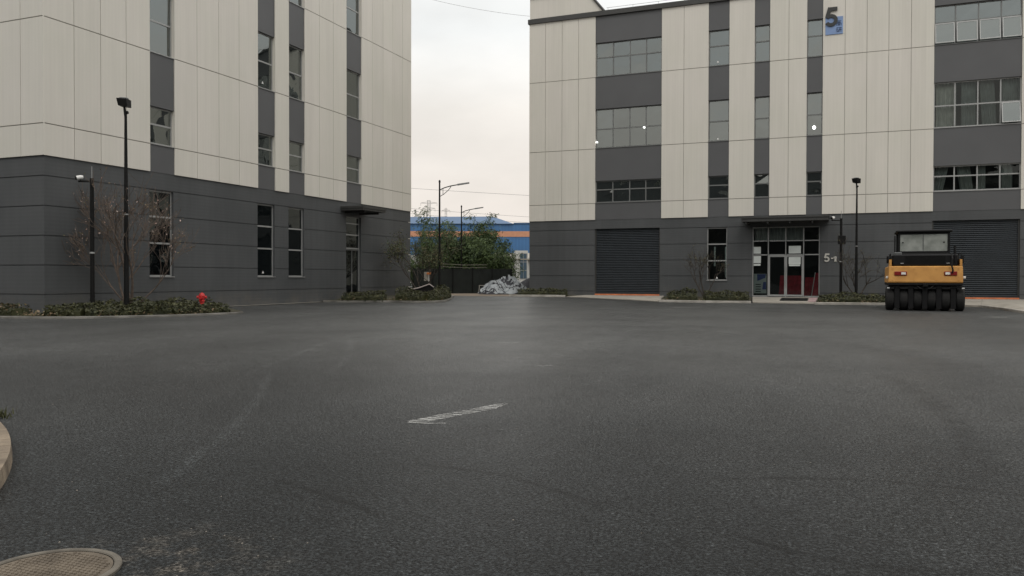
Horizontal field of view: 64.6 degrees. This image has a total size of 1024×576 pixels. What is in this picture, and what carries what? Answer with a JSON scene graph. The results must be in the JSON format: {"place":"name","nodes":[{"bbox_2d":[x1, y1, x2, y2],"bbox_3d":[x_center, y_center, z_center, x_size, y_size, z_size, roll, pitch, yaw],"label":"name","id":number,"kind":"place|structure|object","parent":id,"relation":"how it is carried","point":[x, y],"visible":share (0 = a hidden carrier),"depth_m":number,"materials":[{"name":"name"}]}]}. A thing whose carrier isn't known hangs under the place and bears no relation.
{"place":"outdoors","nodes":[
{"label":"outdoors","id":0,"kind":"place"},
{"bbox_2d":[411,288,516,295],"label":"lane dirt","id":1,"kind":"structure","parent":0,"point":[465,294],"depth_m":55.37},
{"bbox_2d":[410,247,428,287],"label":"bamboo clump","id":2,"kind":"object","parent":1,"relation":"on","point":[414,266],"visible":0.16,"depth_m":61.43,"materials":[{"name":"green plant"}]},
{"bbox_2d":[410,206,462,268],"bbox_3d":[-5.949,-2.941,62.059,4.301,6.586,3.878,0,1,22],"label":"bamboo clump","id":3,"kind":"object","parent":1,"relation":"on","point":[424,235],"visible":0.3,"depth_m":61.39,"materials":[{"name":"green plant"}]},
{"bbox_2d":[432,219,473,268],"bbox_3d":[-5.020,-2.531,63.092,4.150,5.743,4.426,0,1,-31],"label":"bamboo clump","id":4,"kind":"object","parent":1,"relation":"on","point":[456,261],"visible":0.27,"depth_m":62.14,"materials":[{"name":"green plant"}]},
{"bbox_2d":[414,264,511,292],"bbox_3d":[-3.599,-0.692,59.341,7.327,2.170,0.204,0,1,-10],"label":"net fence","id":5,"kind":"object","parent":1,"relation":"on","point":[462,280],"visible":0.62,"depth_m":59.39,"materials":[{"name":"black metal"}]},
{"bbox_2d":[438,219,493,268],"bbox_3d":[-3.740,-2.540,63.702,4.876,5.751,4.300,0,1,-7],"label":"bamboo clump","id":6,"kind":"object","parent":1,"relation":"on","point":[485,223],"visible":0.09,"depth_m":63.20,"materials":[{"name":"green plant"}]},
{"bbox_2d":[461,205,482,268],"bbox_3d":[-3.087,-2.953,61.388,1.824,6.637,0.325,0,1,0],"label":"street lamp","id":7,"kind":"object","parent":1,"relation":"on","point":[461,227],"visible":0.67,"depth_m":61.32,"materials":[{"name":"black metal"}]},
{"bbox_2d":[453,212,501,268],"bbox_3d":[-2.697,-2.812,62.877,4.027,6.320,4.188,1,1,36],"label":"bamboo clump","id":8,"kind":"object","parent":1,"relation":"on","point":[490,216],"visible":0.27,"depth_m":62.69,"materials":[{"name":"green plant"}]},
{"bbox_2d":[461,230,516,268],"bbox_3d":[-1.820,-2.115,61.850,4.553,4.958,4.744,0,1,22],"label":"bamboo clump","id":9,"kind":"object","parent":1,"relation":"on","point":[498,258],"visible":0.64,"depth_m":61.03,"materials":[{"name":"green plant"}]},
{"bbox_2d":[478,275,528,293],"bbox_3d":[0.019,-0.258,57.293,4.782,1.390,2.910,0,1,-28],"label":"covered heap","id":10,"kind":"object","parent":1,"relation":"on","point":[509,284],"visible":0.9,"depth_m":56.28,"materials":[{"name":"grey plastic"}]},
{"bbox_2d":[505,249,524,280],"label":"bamboo clump","id":11,"kind":"object","parent":1,"relation":"on","point":[514,268],"visible":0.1,"depth_m":63.59,"materials":[{"name":"green plant"}]},
{"bbox_2d":[412,188,528,195],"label":"power line","id":12,"kind":"object","parent":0,"point":[462,191],"visible":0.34,"depth_m":204.53,"materials":[{"name":"black metal"}]},
{"bbox_2d":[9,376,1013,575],"bbox_3d":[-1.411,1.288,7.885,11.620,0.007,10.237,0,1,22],"label":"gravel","id":13,"kind":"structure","parent":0,"point":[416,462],"depth_m":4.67,"materials":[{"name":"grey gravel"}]},
{"bbox_2d":[0,284,1023,575],"bbox_3d":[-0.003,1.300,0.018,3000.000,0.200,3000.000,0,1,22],"label":"ground","id":14,"kind":"structure","parent":0,"point":[652,438],"depth_m":6.97,"materials":[{"name":"grey asphalt"}]},
{"bbox_2d":[0,422,12,488],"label":"kerb island","id":15,"kind":"structure","parent":14,"relation":"on","point":[6,457],"depth_m":5.92,"materials":[{"name":"beige concrete"}]},
{"bbox_2d":[0,548,121,575],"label":"manhole cover","id":16,"kind":"object","parent":14,"relation":"on","point":[62,562],"visible":1,"depth_m":3.90,"materials":[{"name":"metal"}]},
{"bbox_2d":[0,308,239,315],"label":"planting bed","id":17,"kind":"object","parent":14,"relation":"on","point":[233,310],"visible":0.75,"depth_m":27.95,"materials":[{"name":"green plant"}]},
{"bbox_2d":[0,302,31,314],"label":"hedge","id":18,"kind":"object","parent":17,"relation":"on","point":[9,309],"visible":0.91,"depth_m":27.28,"materials":[{"name":"green plant"}]},
{"bbox_2d":[75,166,94,302],"bbox_3d":[-15.150,-1.707,28.759,0.750,5.220,0.294,0,1,-3],"label":"camera pole","id":19,"kind":"object","parent":17,"relation":"on","point":[92,269],"visible":0.78,"depth_m":28.72,"materials":[{"name":"black metal"}]},
{"bbox_2d":[116,97,130,304],"bbox_3d":[-13.942,-2.972,29.150,0.410,7.745,0.380,0,1,0],"label":"yard lamp","id":20,"kind":"object","parent":17,"relation":"on","point":[124,102],"visible":0.76,"depth_m":29.09,"materials":[{"name":"black metal"}]},
{"bbox_2d":[61,166,197,302],"bbox_3d":[-14.013,-1.743,29.831,4.740,5.276,4.801,0,1,-22],"label":"blossom tree","id":21,"kind":"object","parent":17,"relation":"on","point":[119,217],"visible":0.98,"depth_m":29.84,"materials":[{"name":"brown plant"}]},
{"bbox_2d":[40,300,231,315],"bbox_3d":[-12.990,0.706,28.394,6.204,0.560,1.744,0,1,-34],"label":"hedge","id":22,"kind":"object","parent":17,"relation":"on","point":[91,309],"visible":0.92,"depth_m":27.70,"materials":[{"name":"green plant"}]},
{"bbox_2d":[89,296,214,307],"bbox_3d":[-13.405,0.628,30.241,4.294,0.678,1.043,0,1,-35],"label":"hedge","id":23,"kind":"object","parent":17,"relation":"on","point":[133,299],"visible":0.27,"depth_m":30.23,"materials":[{"name":"green plant"}]},
{"bbox_2d":[197,292,206,303],"bbox_3d":[-11.758,0.468,30.642,0.381,0.612,0.306,0,1,22],"label":"fire hydrant","id":24,"kind":"object","parent":17,"relation":"on","point":[201,296],"visible":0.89,"depth_m":30.59,"materials":[{"name":"red metal"}]},
{"bbox_2d":[0,306,242,318],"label":"kerb","id":25,"kind":"structure","parent":14,"relation":"on","point":[89,317],"depth_m":27.04,"materials":[{"name":"grey concrete"}]},
{"bbox_2d":[0,0,410,312],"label":"factory building","id":26,"kind":"structure","parent":14,"relation":"on","point":[290,177],"depth_m":36.46,"materials":[{"name":"grey metal"}]},
{"bbox_2d":[149,0,173,58],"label":"window","id":27,"kind":"structure","parent":26,"relation":"in","point":[160,10],"depth_m":33.87,"materials":[{"name":"glass"}]},
{"bbox_2d":[149,190,174,276],"bbox_3d":[-14.700,-2.254,33.848,0.240,3.608,1.336,0,1,22],"label":"window","id":28,"kind":"structure","parent":26,"relation":"in","point":[156,269],"depth_m":33.92,"materials":[{"name":"glass"}]},
{"bbox_2d":[150,106,174,147],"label":"window","id":29,"kind":"structure","parent":26,"relation":"in","point":[160,119],"depth_m":33.91,"materials":[{"name":"glass"}]},
{"bbox_2d":[257,204,272,276],"bbox_3d":[-12.210,-2.332,40.029,0.240,3.608,1.327,0,1,22],"label":"window","id":30,"kind":"structure","parent":26,"relation":"in","point":[265,212],"depth_m":40.16,"materials":[{"name":"glass"}]},
{"bbox_2d":[257,32,274,92],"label":"window","id":31,"kind":"structure","parent":26,"relation":"in","point":[265,69],"depth_m":40.05,"materials":[{"name":"glass"}]},
{"bbox_2d":[258,133,274,167],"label":"window","id":32,"kind":"structure","parent":26,"relation":"in","point":[265,142],"depth_m":40.12,"materials":[{"name":"glass"}]},
{"bbox_2d":[288,207,302,276],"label":"window","id":33,"kind":"structure","parent":26,"relation":"in","point":[295,215],"depth_m":42.37,"materials":[{"name":"glass"}]},
{"bbox_2d":[288,45,303,101],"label":"window","id":34,"kind":"structure","parent":26,"relation":"in","point":[295,54],"depth_m":42.29,"materials":[{"name":"glass"}]},
{"bbox_2d":[288,141,304,173],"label":"window","id":35,"kind":"structure","parent":26,"relation":"in","point":[295,149],"depth_m":42.33,"materials":[{"name":"glass"}]},
{"bbox_2d":[289,0,304,8],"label":"window","id":36,"kind":"structure","parent":26,"relation":"in","point":[297,2],"depth_m":42.41,"materials":[{"name":"glass"}]},
{"bbox_2d":[346,216,358,295],"bbox_3d":[-9.383,-1.777,47.286,0.090,4.742,1.548,0,1,22],"label":"entrance door","id":37,"kind":"structure","parent":26,"relation":"in","point":[352,223],"depth_m":47.38,"materials":[{"name":"glass"}]},
{"bbox_2d":[346,0,360,36],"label":"window","id":38,"kind":"structure","parent":26,"relation":"in","point":[352,6],"depth_m":47.20,"materials":[{"name":"glass"}]},
{"bbox_2d":[347,155,361,184],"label":"window","id":39,"kind":"structure","parent":26,"relation":"in","point":[352,162],"depth_m":47.32,"materials":[{"name":"glass"}]},
{"bbox_2d":[347,70,361,120],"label":"window","id":40,"kind":"structure","parent":26,"relation":"in","point":[352,78],"depth_m":47.26,"materials":[{"name":"glass"}]},
{"bbox_2d":[328,295,395,300],"bbox_3d":[-5.666,0.559,47.626,6.325,0.194,9.900,0,1,22],"label":"planting bed","id":41,"kind":"object","parent":14,"relation":"on","point":[389,297],"visible":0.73,"depth_m":46.56,"materials":[{"name":"green plant"}]},
{"bbox_2d":[341,290,386,301],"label":"hedge","id":42,"kind":"object","parent":41,"relation":"on","point":[368,296],"visible":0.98,"depth_m":43.90,"materials":[{"name":"green plant"}]},
{"bbox_2d":[395,284,451,300],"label":"hedge","id":43,"kind":"object","parent":41,"relation":"on","point":[436,293],"visible":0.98,"depth_m":43.67,"materials":[{"name":"green plant"}]},
{"bbox_2d":[379,227,468,287],"bbox_3d":[-5.510,-1.593,48.930,5.745,4.416,3.646,0,1,22],"label":"bare tree","id":44,"kind":"object","parent":41,"relation":"on","point":[433,259],"visible":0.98,"depth_m":48.92,"materials":[{"name":"brown plant"}]},
{"bbox_2d":[323,295,453,302],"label":"kerb","id":45,"kind":"structure","parent":14,"relation":"on","point":[445,300],"depth_m":43.64,"materials":[{"name":"grey concrete"}]},
{"bbox_2d":[407,284,433,293],"bbox_3d":[-5.433,0.151,48.988,2.251,0.857,3.278,0,1,-6],"label":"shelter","id":46,"kind":"object","parent":14,"relation":"on","point":[427,287],"visible":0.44,"depth_m":47.60,"materials":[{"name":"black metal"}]},
{"bbox_2d":[424,272,430,280],"bbox_3d":[-5.431,-0.246,51.997,0.466,1.570,0.200,0,1,0],"label":"marker sign","id":47,"kind":"object","parent":14,"relation":"on","point":[426,275],"visible":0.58,"depth_m":52.04,"materials":[{"name":"white plastic"}]},
{"bbox_2d":[421,200,435,216],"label":"power pylon","id":48,"kind":"object","parent":14,"relation":"on","point":[427,203],"visible":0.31,"depth_m":419.35,"materials":[{"name":"grey metal"}]},
{"bbox_2d":[18,297,880,315],"bbox_3d":[-3.121,0.694,38.949,46.949,0.308,14.403,0,1,-22],"label":"ground cover","id":49,"kind":"object","parent":14,"relation":"on","point":[38,314],"visible":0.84,"depth_m":28.40,"materials":[{"name":"green plant"}]},
{"bbox_2d":[438,180,468,286],"bbox_3d":[-3.462,-2.852,47.442,1.910,6.950,0.340,0,1,0],"label":"street lamp","id":50,"kind":"object","parent":14,"relation":"on","point":[439,266],"visible":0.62,"depth_m":47.40,"materials":[{"name":"black metal"}]},
{"bbox_2d":[413,405,499,422],"bbox_3d":[-0.490,1.282,8.363,0.252,0.001,1.500,1,1,35],"label":"paint mark","id":51,"kind":"object","parent":14,"relation":"on","point":[450,415],"visible":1,"depth_m":8.13,"materials":[{"name":"grey paint"}]},
{"bbox_2d":[410,217,528,263],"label":"warehouse","id":52,"kind":"structure","parent":14,"relation":"on","point":[516,235],"depth_m":149.81,"materials":[{"name":"blue metal"}]},
{"bbox_2d":[510,251,529,281],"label":"house","id":53,"kind":"structure","parent":14,"relation":"on","point":[524,275],"depth_m":94.54,"materials":[{"name":"concrete"}]},
{"bbox_2d":[520,253,526,278],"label":"window","id":54,"kind":"structure","parent":53,"relation":"in","point":[523,275],"depth_m":94.49,"materials":[{"name":"metal"}]},
{"bbox_2d":[509,295,565,296],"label":"kerb","id":55,"kind":"structure","parent":14,"relation":"on","point":[537,295],"depth_m":49.41,"materials":[{"name":"concrete"}]},
{"bbox_2d":[566,295,663,301],"bbox_3d":[6.281,0.679,48.269,6.100,0.365,5.417,0,1,22],"label":"concrete apron","id":56,"kind":"object","parent":14,"relation":"on","point":[640,298],"visible":0.6,"depth_m":47.98,"materials":[{"name":"grey concrete"}]},
{"bbox_2d":[659,300,750,302],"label":"kerb","id":57,"kind":"structure","parent":14,"relation":"on","point":[694,301],"depth_m":44.33,"materials":[{"name":"concrete"}]},
{"bbox_2d":[662,296,751,300],"bbox_3d":[10.956,0.620,46.358,5.500,0.148,5.467,0,1,22],"label":"planting bed","id":58,"kind":"object","parent":14,"relation":"on","point":[699,297],"visible":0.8,"depth_m":44.67,"materials":[{"name":"soil"}]},
{"bbox_2d":[666,287,697,299],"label":"hedge","id":59,"kind":"object","parent":58,"relation":"on","point":[685,295],"visible":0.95,"depth_m":44.71,"materials":[{"name":"green plant"}]},
{"bbox_2d":[682,243,728,295],"bbox_3d":[11.251,-1.060,47.373,2.788,3.326,2.373,0,1,22],"label":"bare tree","id":60,"kind":"object","parent":58,"relation":"on","point":[700,265],"visible":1,"depth_m":47.54,"materials":[{"name":"brown plant"}]},
{"bbox_2d":[702,290,749,300],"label":"hedge","id":61,"kind":"object","parent":58,"relation":"on","point":[722,295],"visible":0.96,"depth_m":44.71,"materials":[{"name":"green plant"}]},
{"bbox_2d":[528,0,1023,300],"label":"factory building","id":62,"kind":"structure","parent":14,"relation":"on","point":[912,111],"depth_m":47.70,"materials":[{"name":"grey metal"}]},
{"bbox_2d":[596,179,660,202],"bbox_3d":[7.281,-6.074,50.754,4.263,1.413,0.240,0,1,22],"label":"window","id":63,"kind":"structure","parent":62,"relation":"in","point":[640,190],"depth_m":50.81,"materials":[{"name":"glass"}]},
{"bbox_2d":[595,105,661,148],"bbox_3d":[7.289,-10.079,50.700,4.263,2.503,0.240,0,1,22],"label":"window","id":64,"kind":"structure","parent":62,"relation":"in","point":[615,127],"depth_m":50.73,"materials":[{"name":"glass"}]},
{"bbox_2d":[596,37,661,76],"bbox_3d":[7.297,-14.429,50.642,4.263,2.167,0.240,0,1,22],"label":"window","id":65,"kind":"structure","parent":62,"relation":"in","point":[636,56],"depth_m":50.69,"materials":[{"name":"glass"}]},
{"bbox_2d":[706,227,726,280],"bbox_3d":[12.354,-2.031,48.762,1.229,3.208,0.240,0,1,22],"label":"window","id":66,"kind":"structure","parent":62,"relation":"in","point":[726,227],"depth_m":48.73,"materials":[{"name":"glass"}]},
{"bbox_2d":[708,176,728,199],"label":"window","id":67,"kind":"structure","parent":62,"relation":"in","point":[718,186],"depth_m":48.75,"materials":[{"name":"glass"}]},
{"bbox_2d":[708,99,728,141],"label":"window","id":68,"kind":"structure","parent":62,"relation":"in","point":[718,109],"depth_m":48.69,"materials":[{"name":"glass"}]},
{"bbox_2d":[709,29,729,66],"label":"window","id":69,"kind":"structure","parent":62,"relation":"in","point":[719,40],"depth_m":48.64,"materials":[{"name":"glass"}]},
{"bbox_2d":[754,247,760,253],"bbox_3d":[14.521,-2.236,47.917,0.410,0.400,0.006,0,1,22],"label":"notice sheet","id":70,"kind":"object","parent":62,"relation":"attached to","point":[757,250],"visible":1,"depth_m":47.91,"materials":[{"name":"white paper"}]},
{"bbox_2d":[754,256,760,262],"bbox_3d":[14.520,-1.685,47.925,0.410,0.420,0.006,0,1,22],"label":"notice sheet","id":71,"kind":"object","parent":62,"relation":"attached to","point":[757,259],"visible":1,"depth_m":47.92,"materials":[{"name":"white paper"}]},
{"bbox_2d":[754,174,769,197],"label":"window","id":72,"kind":"structure","parent":62,"relation":"in","point":[761,181],"depth_m":47.81,"materials":[{"name":"glass"}]},
{"bbox_2d":[754,96,769,138],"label":"window","id":73,"kind":"structure","parent":62,"relation":"in","point":[761,121],"depth_m":47.76,"materials":[{"name":"glass"}]},
{"bbox_2d":[754,25,769,62],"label":"window","id":74,"kind":"structure","parent":62,"relation":"in","point":[762,33],"depth_m":47.70,"materials":[{"name":"glass"}]},
{"bbox_2d":[769,255,784,295],"bbox_3d":[15.547,-0.714,47.483,0.936,2.397,0.118,0,1,22],"label":"entrance door","id":75,"kind":"structure","parent":62,"relation":"in","point":[769,255],"depth_m":47.51,"materials":[{"name":"metal"}]},
{"bbox_2d":[779,276,801,294],"bbox_3d":[16.727,-0.141,48.377,1.481,1.200,0.941,0,1,22],"label":"draped table","id":76,"kind":"object","parent":62,"relation":"in","point":[794,285],"visible":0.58,"depth_m":48.00,"materials":[{"name":"red fabric"}]},
{"bbox_2d":[786,255,802,296],"bbox_3d":[16.435,-0.708,47.126,0.939,2.397,0.118,0,1,22],"label":"entrance door","id":77,"kind":"structure","parent":62,"relation":"in","point":[786,255],"depth_m":47.10,"materials":[{"name":"metal"}]},
{"bbox_2d":[789,246,800,252],"bbox_3d":[16.468,-2.232,47.133,0.670,0.440,0.006,0,1,22],"label":"notice sheet","id":78,"kind":"object","parent":62,"relation":"attached to","point":[794,249],"visible":1,"depth_m":47.13,"materials":[{"name":"white paper"}]},
{"bbox_2d":[789,257,800,263],"bbox_3d":[16.453,-1.591,47.120,0.660,0.420,0.006,0,1,22],"label":"notice sheet","id":79,"kind":"object","parent":62,"relation":"attached to","point":[794,260],"visible":1,"depth_m":47.11,"materials":[{"name":"white paper"}]},
{"bbox_2d":[804,277,814,295],"bbox_3d":[17.574,-0.080,47.740,0.688,1.100,0.891,0,1,22],"label":"draped table","id":80,"kind":"object","parent":62,"relation":"in","point":[808,286],"visible":0.67,"depth_m":47.41,"materials":[{"name":"red fabric"}]},
{"bbox_2d":[806,171,821,195],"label":"window","id":81,"kind":"structure","parent":62,"relation":"in","point":[813,180],"depth_m":46.73,"materials":[{"name":"glass"}]},
{"bbox_2d":[811,272,818,295],"bbox_3d":[17.559,-0.214,46.926,0.398,1.415,0.140,0,1,22],"label":"folded banner","id":82,"kind":"object","parent":62,"relation":"on","point":[815,286],"visible":1,"depth_m":46.89,"materials":[{"name":"red fabric"}]},
{"bbox_2d":[807,92,822,135],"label":"window","id":83,"kind":"structure","parent":62,"relation":"in","point":[814,100],"depth_m":46.67,"materials":[{"name":"glass"}]},
{"bbox_2d":[807,19,822,57],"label":"window","id":84,"kind":"structure","parent":62,"relation":"in","point":[814,27],"depth_m":46.62,"materials":[{"name":"glass"}]},
{"bbox_2d":[824,253,836,261],"bbox_3d":[18.206,-1.740,46.303,0.672,0.495,0.052,0,1,22],"label":"door number sign","id":85,"kind":"object","parent":62,"relation":"attached to","point":[825,256],"visible":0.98,"depth_m":46.34,"materials":[{"name":"grey metal"}]},
{"bbox_2d":[825,7,842,34],"bbox_3d":[18.306,-15.204,46.006,0.945,1.551,0.092,0,1,22],"label":"building number sign","id":86,"kind":"object","parent":62,"relation":"attached to","point":[833,24],"visible":1,"depth_m":46.01,"materials":[{"name":"blue"}]},
{"bbox_2d":[933,163,1020,191],"bbox_3d":[25.003,-5.944,43.617,4.181,1.413,0.240,0,1,22],"label":"window","id":87,"kind":"structure","parent":62,"relation":"in","point":[999,173],"depth_m":43.62,"materials":[{"name":"metal"}]},
{"bbox_2d":[934,76,1021,128],"bbox_3d":[25.011,-9.949,43.563,4.181,2.503,0.240,0,1,22],"label":"window","id":88,"kind":"structure","parent":62,"relation":"in","point":[1000,79],"depth_m":43.59,"materials":[{"name":"metal"}]},
{"bbox_2d":[934,0,1021,45],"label":"window","id":89,"kind":"structure","parent":62,"relation":"in","point":[955,13],"depth_m":43.54,"materials":[{"name":"glass"}]},
{"bbox_2d":[815,302,884,304],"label":"kerb","id":90,"kind":"structure","parent":14,"relation":"on","point":[837,303],"depth_m":41.87,"materials":[{"name":"concrete"}]},
{"bbox_2d":[852,177,860,296],"bbox_3d":[18.311,-2.508,43.082,0.356,6.723,0.330,0,1,-29],"label":"yard lamp","id":91,"kind":"object","parent":14,"relation":"on","point":[856,180],"visible":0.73,"depth_m":43.05,"materials":[{"name":"black metal"}]},
{"bbox_2d":[885,229,965,310],"bbox_3d":[18.372,-0.795,36.367,3.020,3.480,5.230,0,1,23],"label":"road roller","id":92,"kind":"object","parent":14,"relation":"on","point":[924,270],"visible":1,"depth_m":34.36,"materials":[{"name":"metal"}]},
{"bbox_2d":[900,234,947,250],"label":"rear window","id":93,"kind":"structure","parent":92,"relation":"in","point":[912,242],"depth_m":35.22,"materials":[{"name":"glass"}]},
{"bbox_2d":[965,299,981,306],"bbox_3d":[23.056,0.803,41.406,2.550,0.365,5.617,0,1,22],"label":"concrete apron","id":94,"kind":"object","parent":14,"relation":"on","point":[973,302],"visible":0.2,"depth_m":40.79,"materials":[{"name":"grey concrete"}]},
{"bbox_2d":[980,305,1023,313],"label":"kerb","id":95,"kind":"structure","parent":14,"relation":"on","point":[1004,308],"depth_m":35.33,"materials":[{"name":"concrete"}]},
{"bbox_2d":[410,0,681,223],"label":"sky","id":96,"kind":"structure","parent":0,"point":[470,66],"materials":[{"name":"white"}]},
{"bbox_2d":[752,297,817,303],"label":"entrance path","id":97,"kind":"structure","parent":0,"point":[765,299],"depth_m":45.10,"materials":[{"name":"concrete"}]},
{"bbox_2d":[754,274,766,294],"bbox_3d":[14.714,-0.179,47.993,0.720,1.320,0.048,0,1,22],"label":"display board","id":98,"kind":"object","parent":97,"relation":"on","point":[760,284],"visible":1,"depth_m":47.97,"materials":[{"name":"multicoloured"}]},
{"bbox_2d":[780,298,807,300],"bbox_3d":[15.839,0.634,45.433,1.450,0.117,1.700,0,1,22],"label":"door mat","id":99,"kind":"object","parent":97,"relation":"on","point":[793,299],"depth_m":45.19,"materials":[{"name":"black rubber"}]},
{"bbox_2d":[808,298,817,301],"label":"access ramp","id":100,"kind":"structure","parent":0,"point":[812,299],"depth_m":44.67,"materials":[{"name":"concrete"}]},
{"bbox_2d":[981,299,1023,309],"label":"side pavement","id":101,"kind":"structure","parent":0,"point":[1013,303],"depth_m":38.89,"materials":[{"name":"concrete"}]},
{"label":"planting bed","id":102,"kind":"structure","parent":0,"visible":0},
{"bbox_2d":[517,287,567,295],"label":"hedge","id":103,"kind":"object","parent":102,"relation":"on","point":[534,291],"visible":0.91,"depth_m":49.97,"materials":[{"name":"green plant"}]},
{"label":"planting bed","id":104,"kind":"structure","parent":0,"visible":0},
{"bbox_2d":[830,211,845,296],"bbox_3d":[17.675,-1.740,43.984,0.799,4.920,0.331,0,1,6],"label":"camera pole","id":105,"kind":"object","parent":104,"relation":"on","point":[842,238],"visible":0.76,"depth_m":43.92,"materials":[{"name":"black metal"}]},
{"bbox_2d":[817,291,884,302],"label":"hedge","id":106,"kind":"object","parent":104,"relation":"on","point":[852,297],"visible":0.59,"depth_m":42.37,"materials":[{"name":"green plant"}]},
{"bbox_2d":[834,234,883,293],"bbox_3d":[18.773,-1.144,43.696,2.935,3.629,2.535,0,1,9],"label":"bare tree","id":107,"kind":"object","parent":104,"relation":"on","point":[861,262],"visible":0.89,"depth_m":43.73,"materials":[{"name":"brown plant"}]},
{"label":"island soil","id":108,"kind":"structure","parent":0,"visible":0},
{"bbox_2d":[0,408,16,418],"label":"weeds","id":109,"kind":"object","parent":108,"relation":"on","point":[2,413],"visible":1,"depth_m":8.03,"materials":[{"name":"green plant"}]}
]}

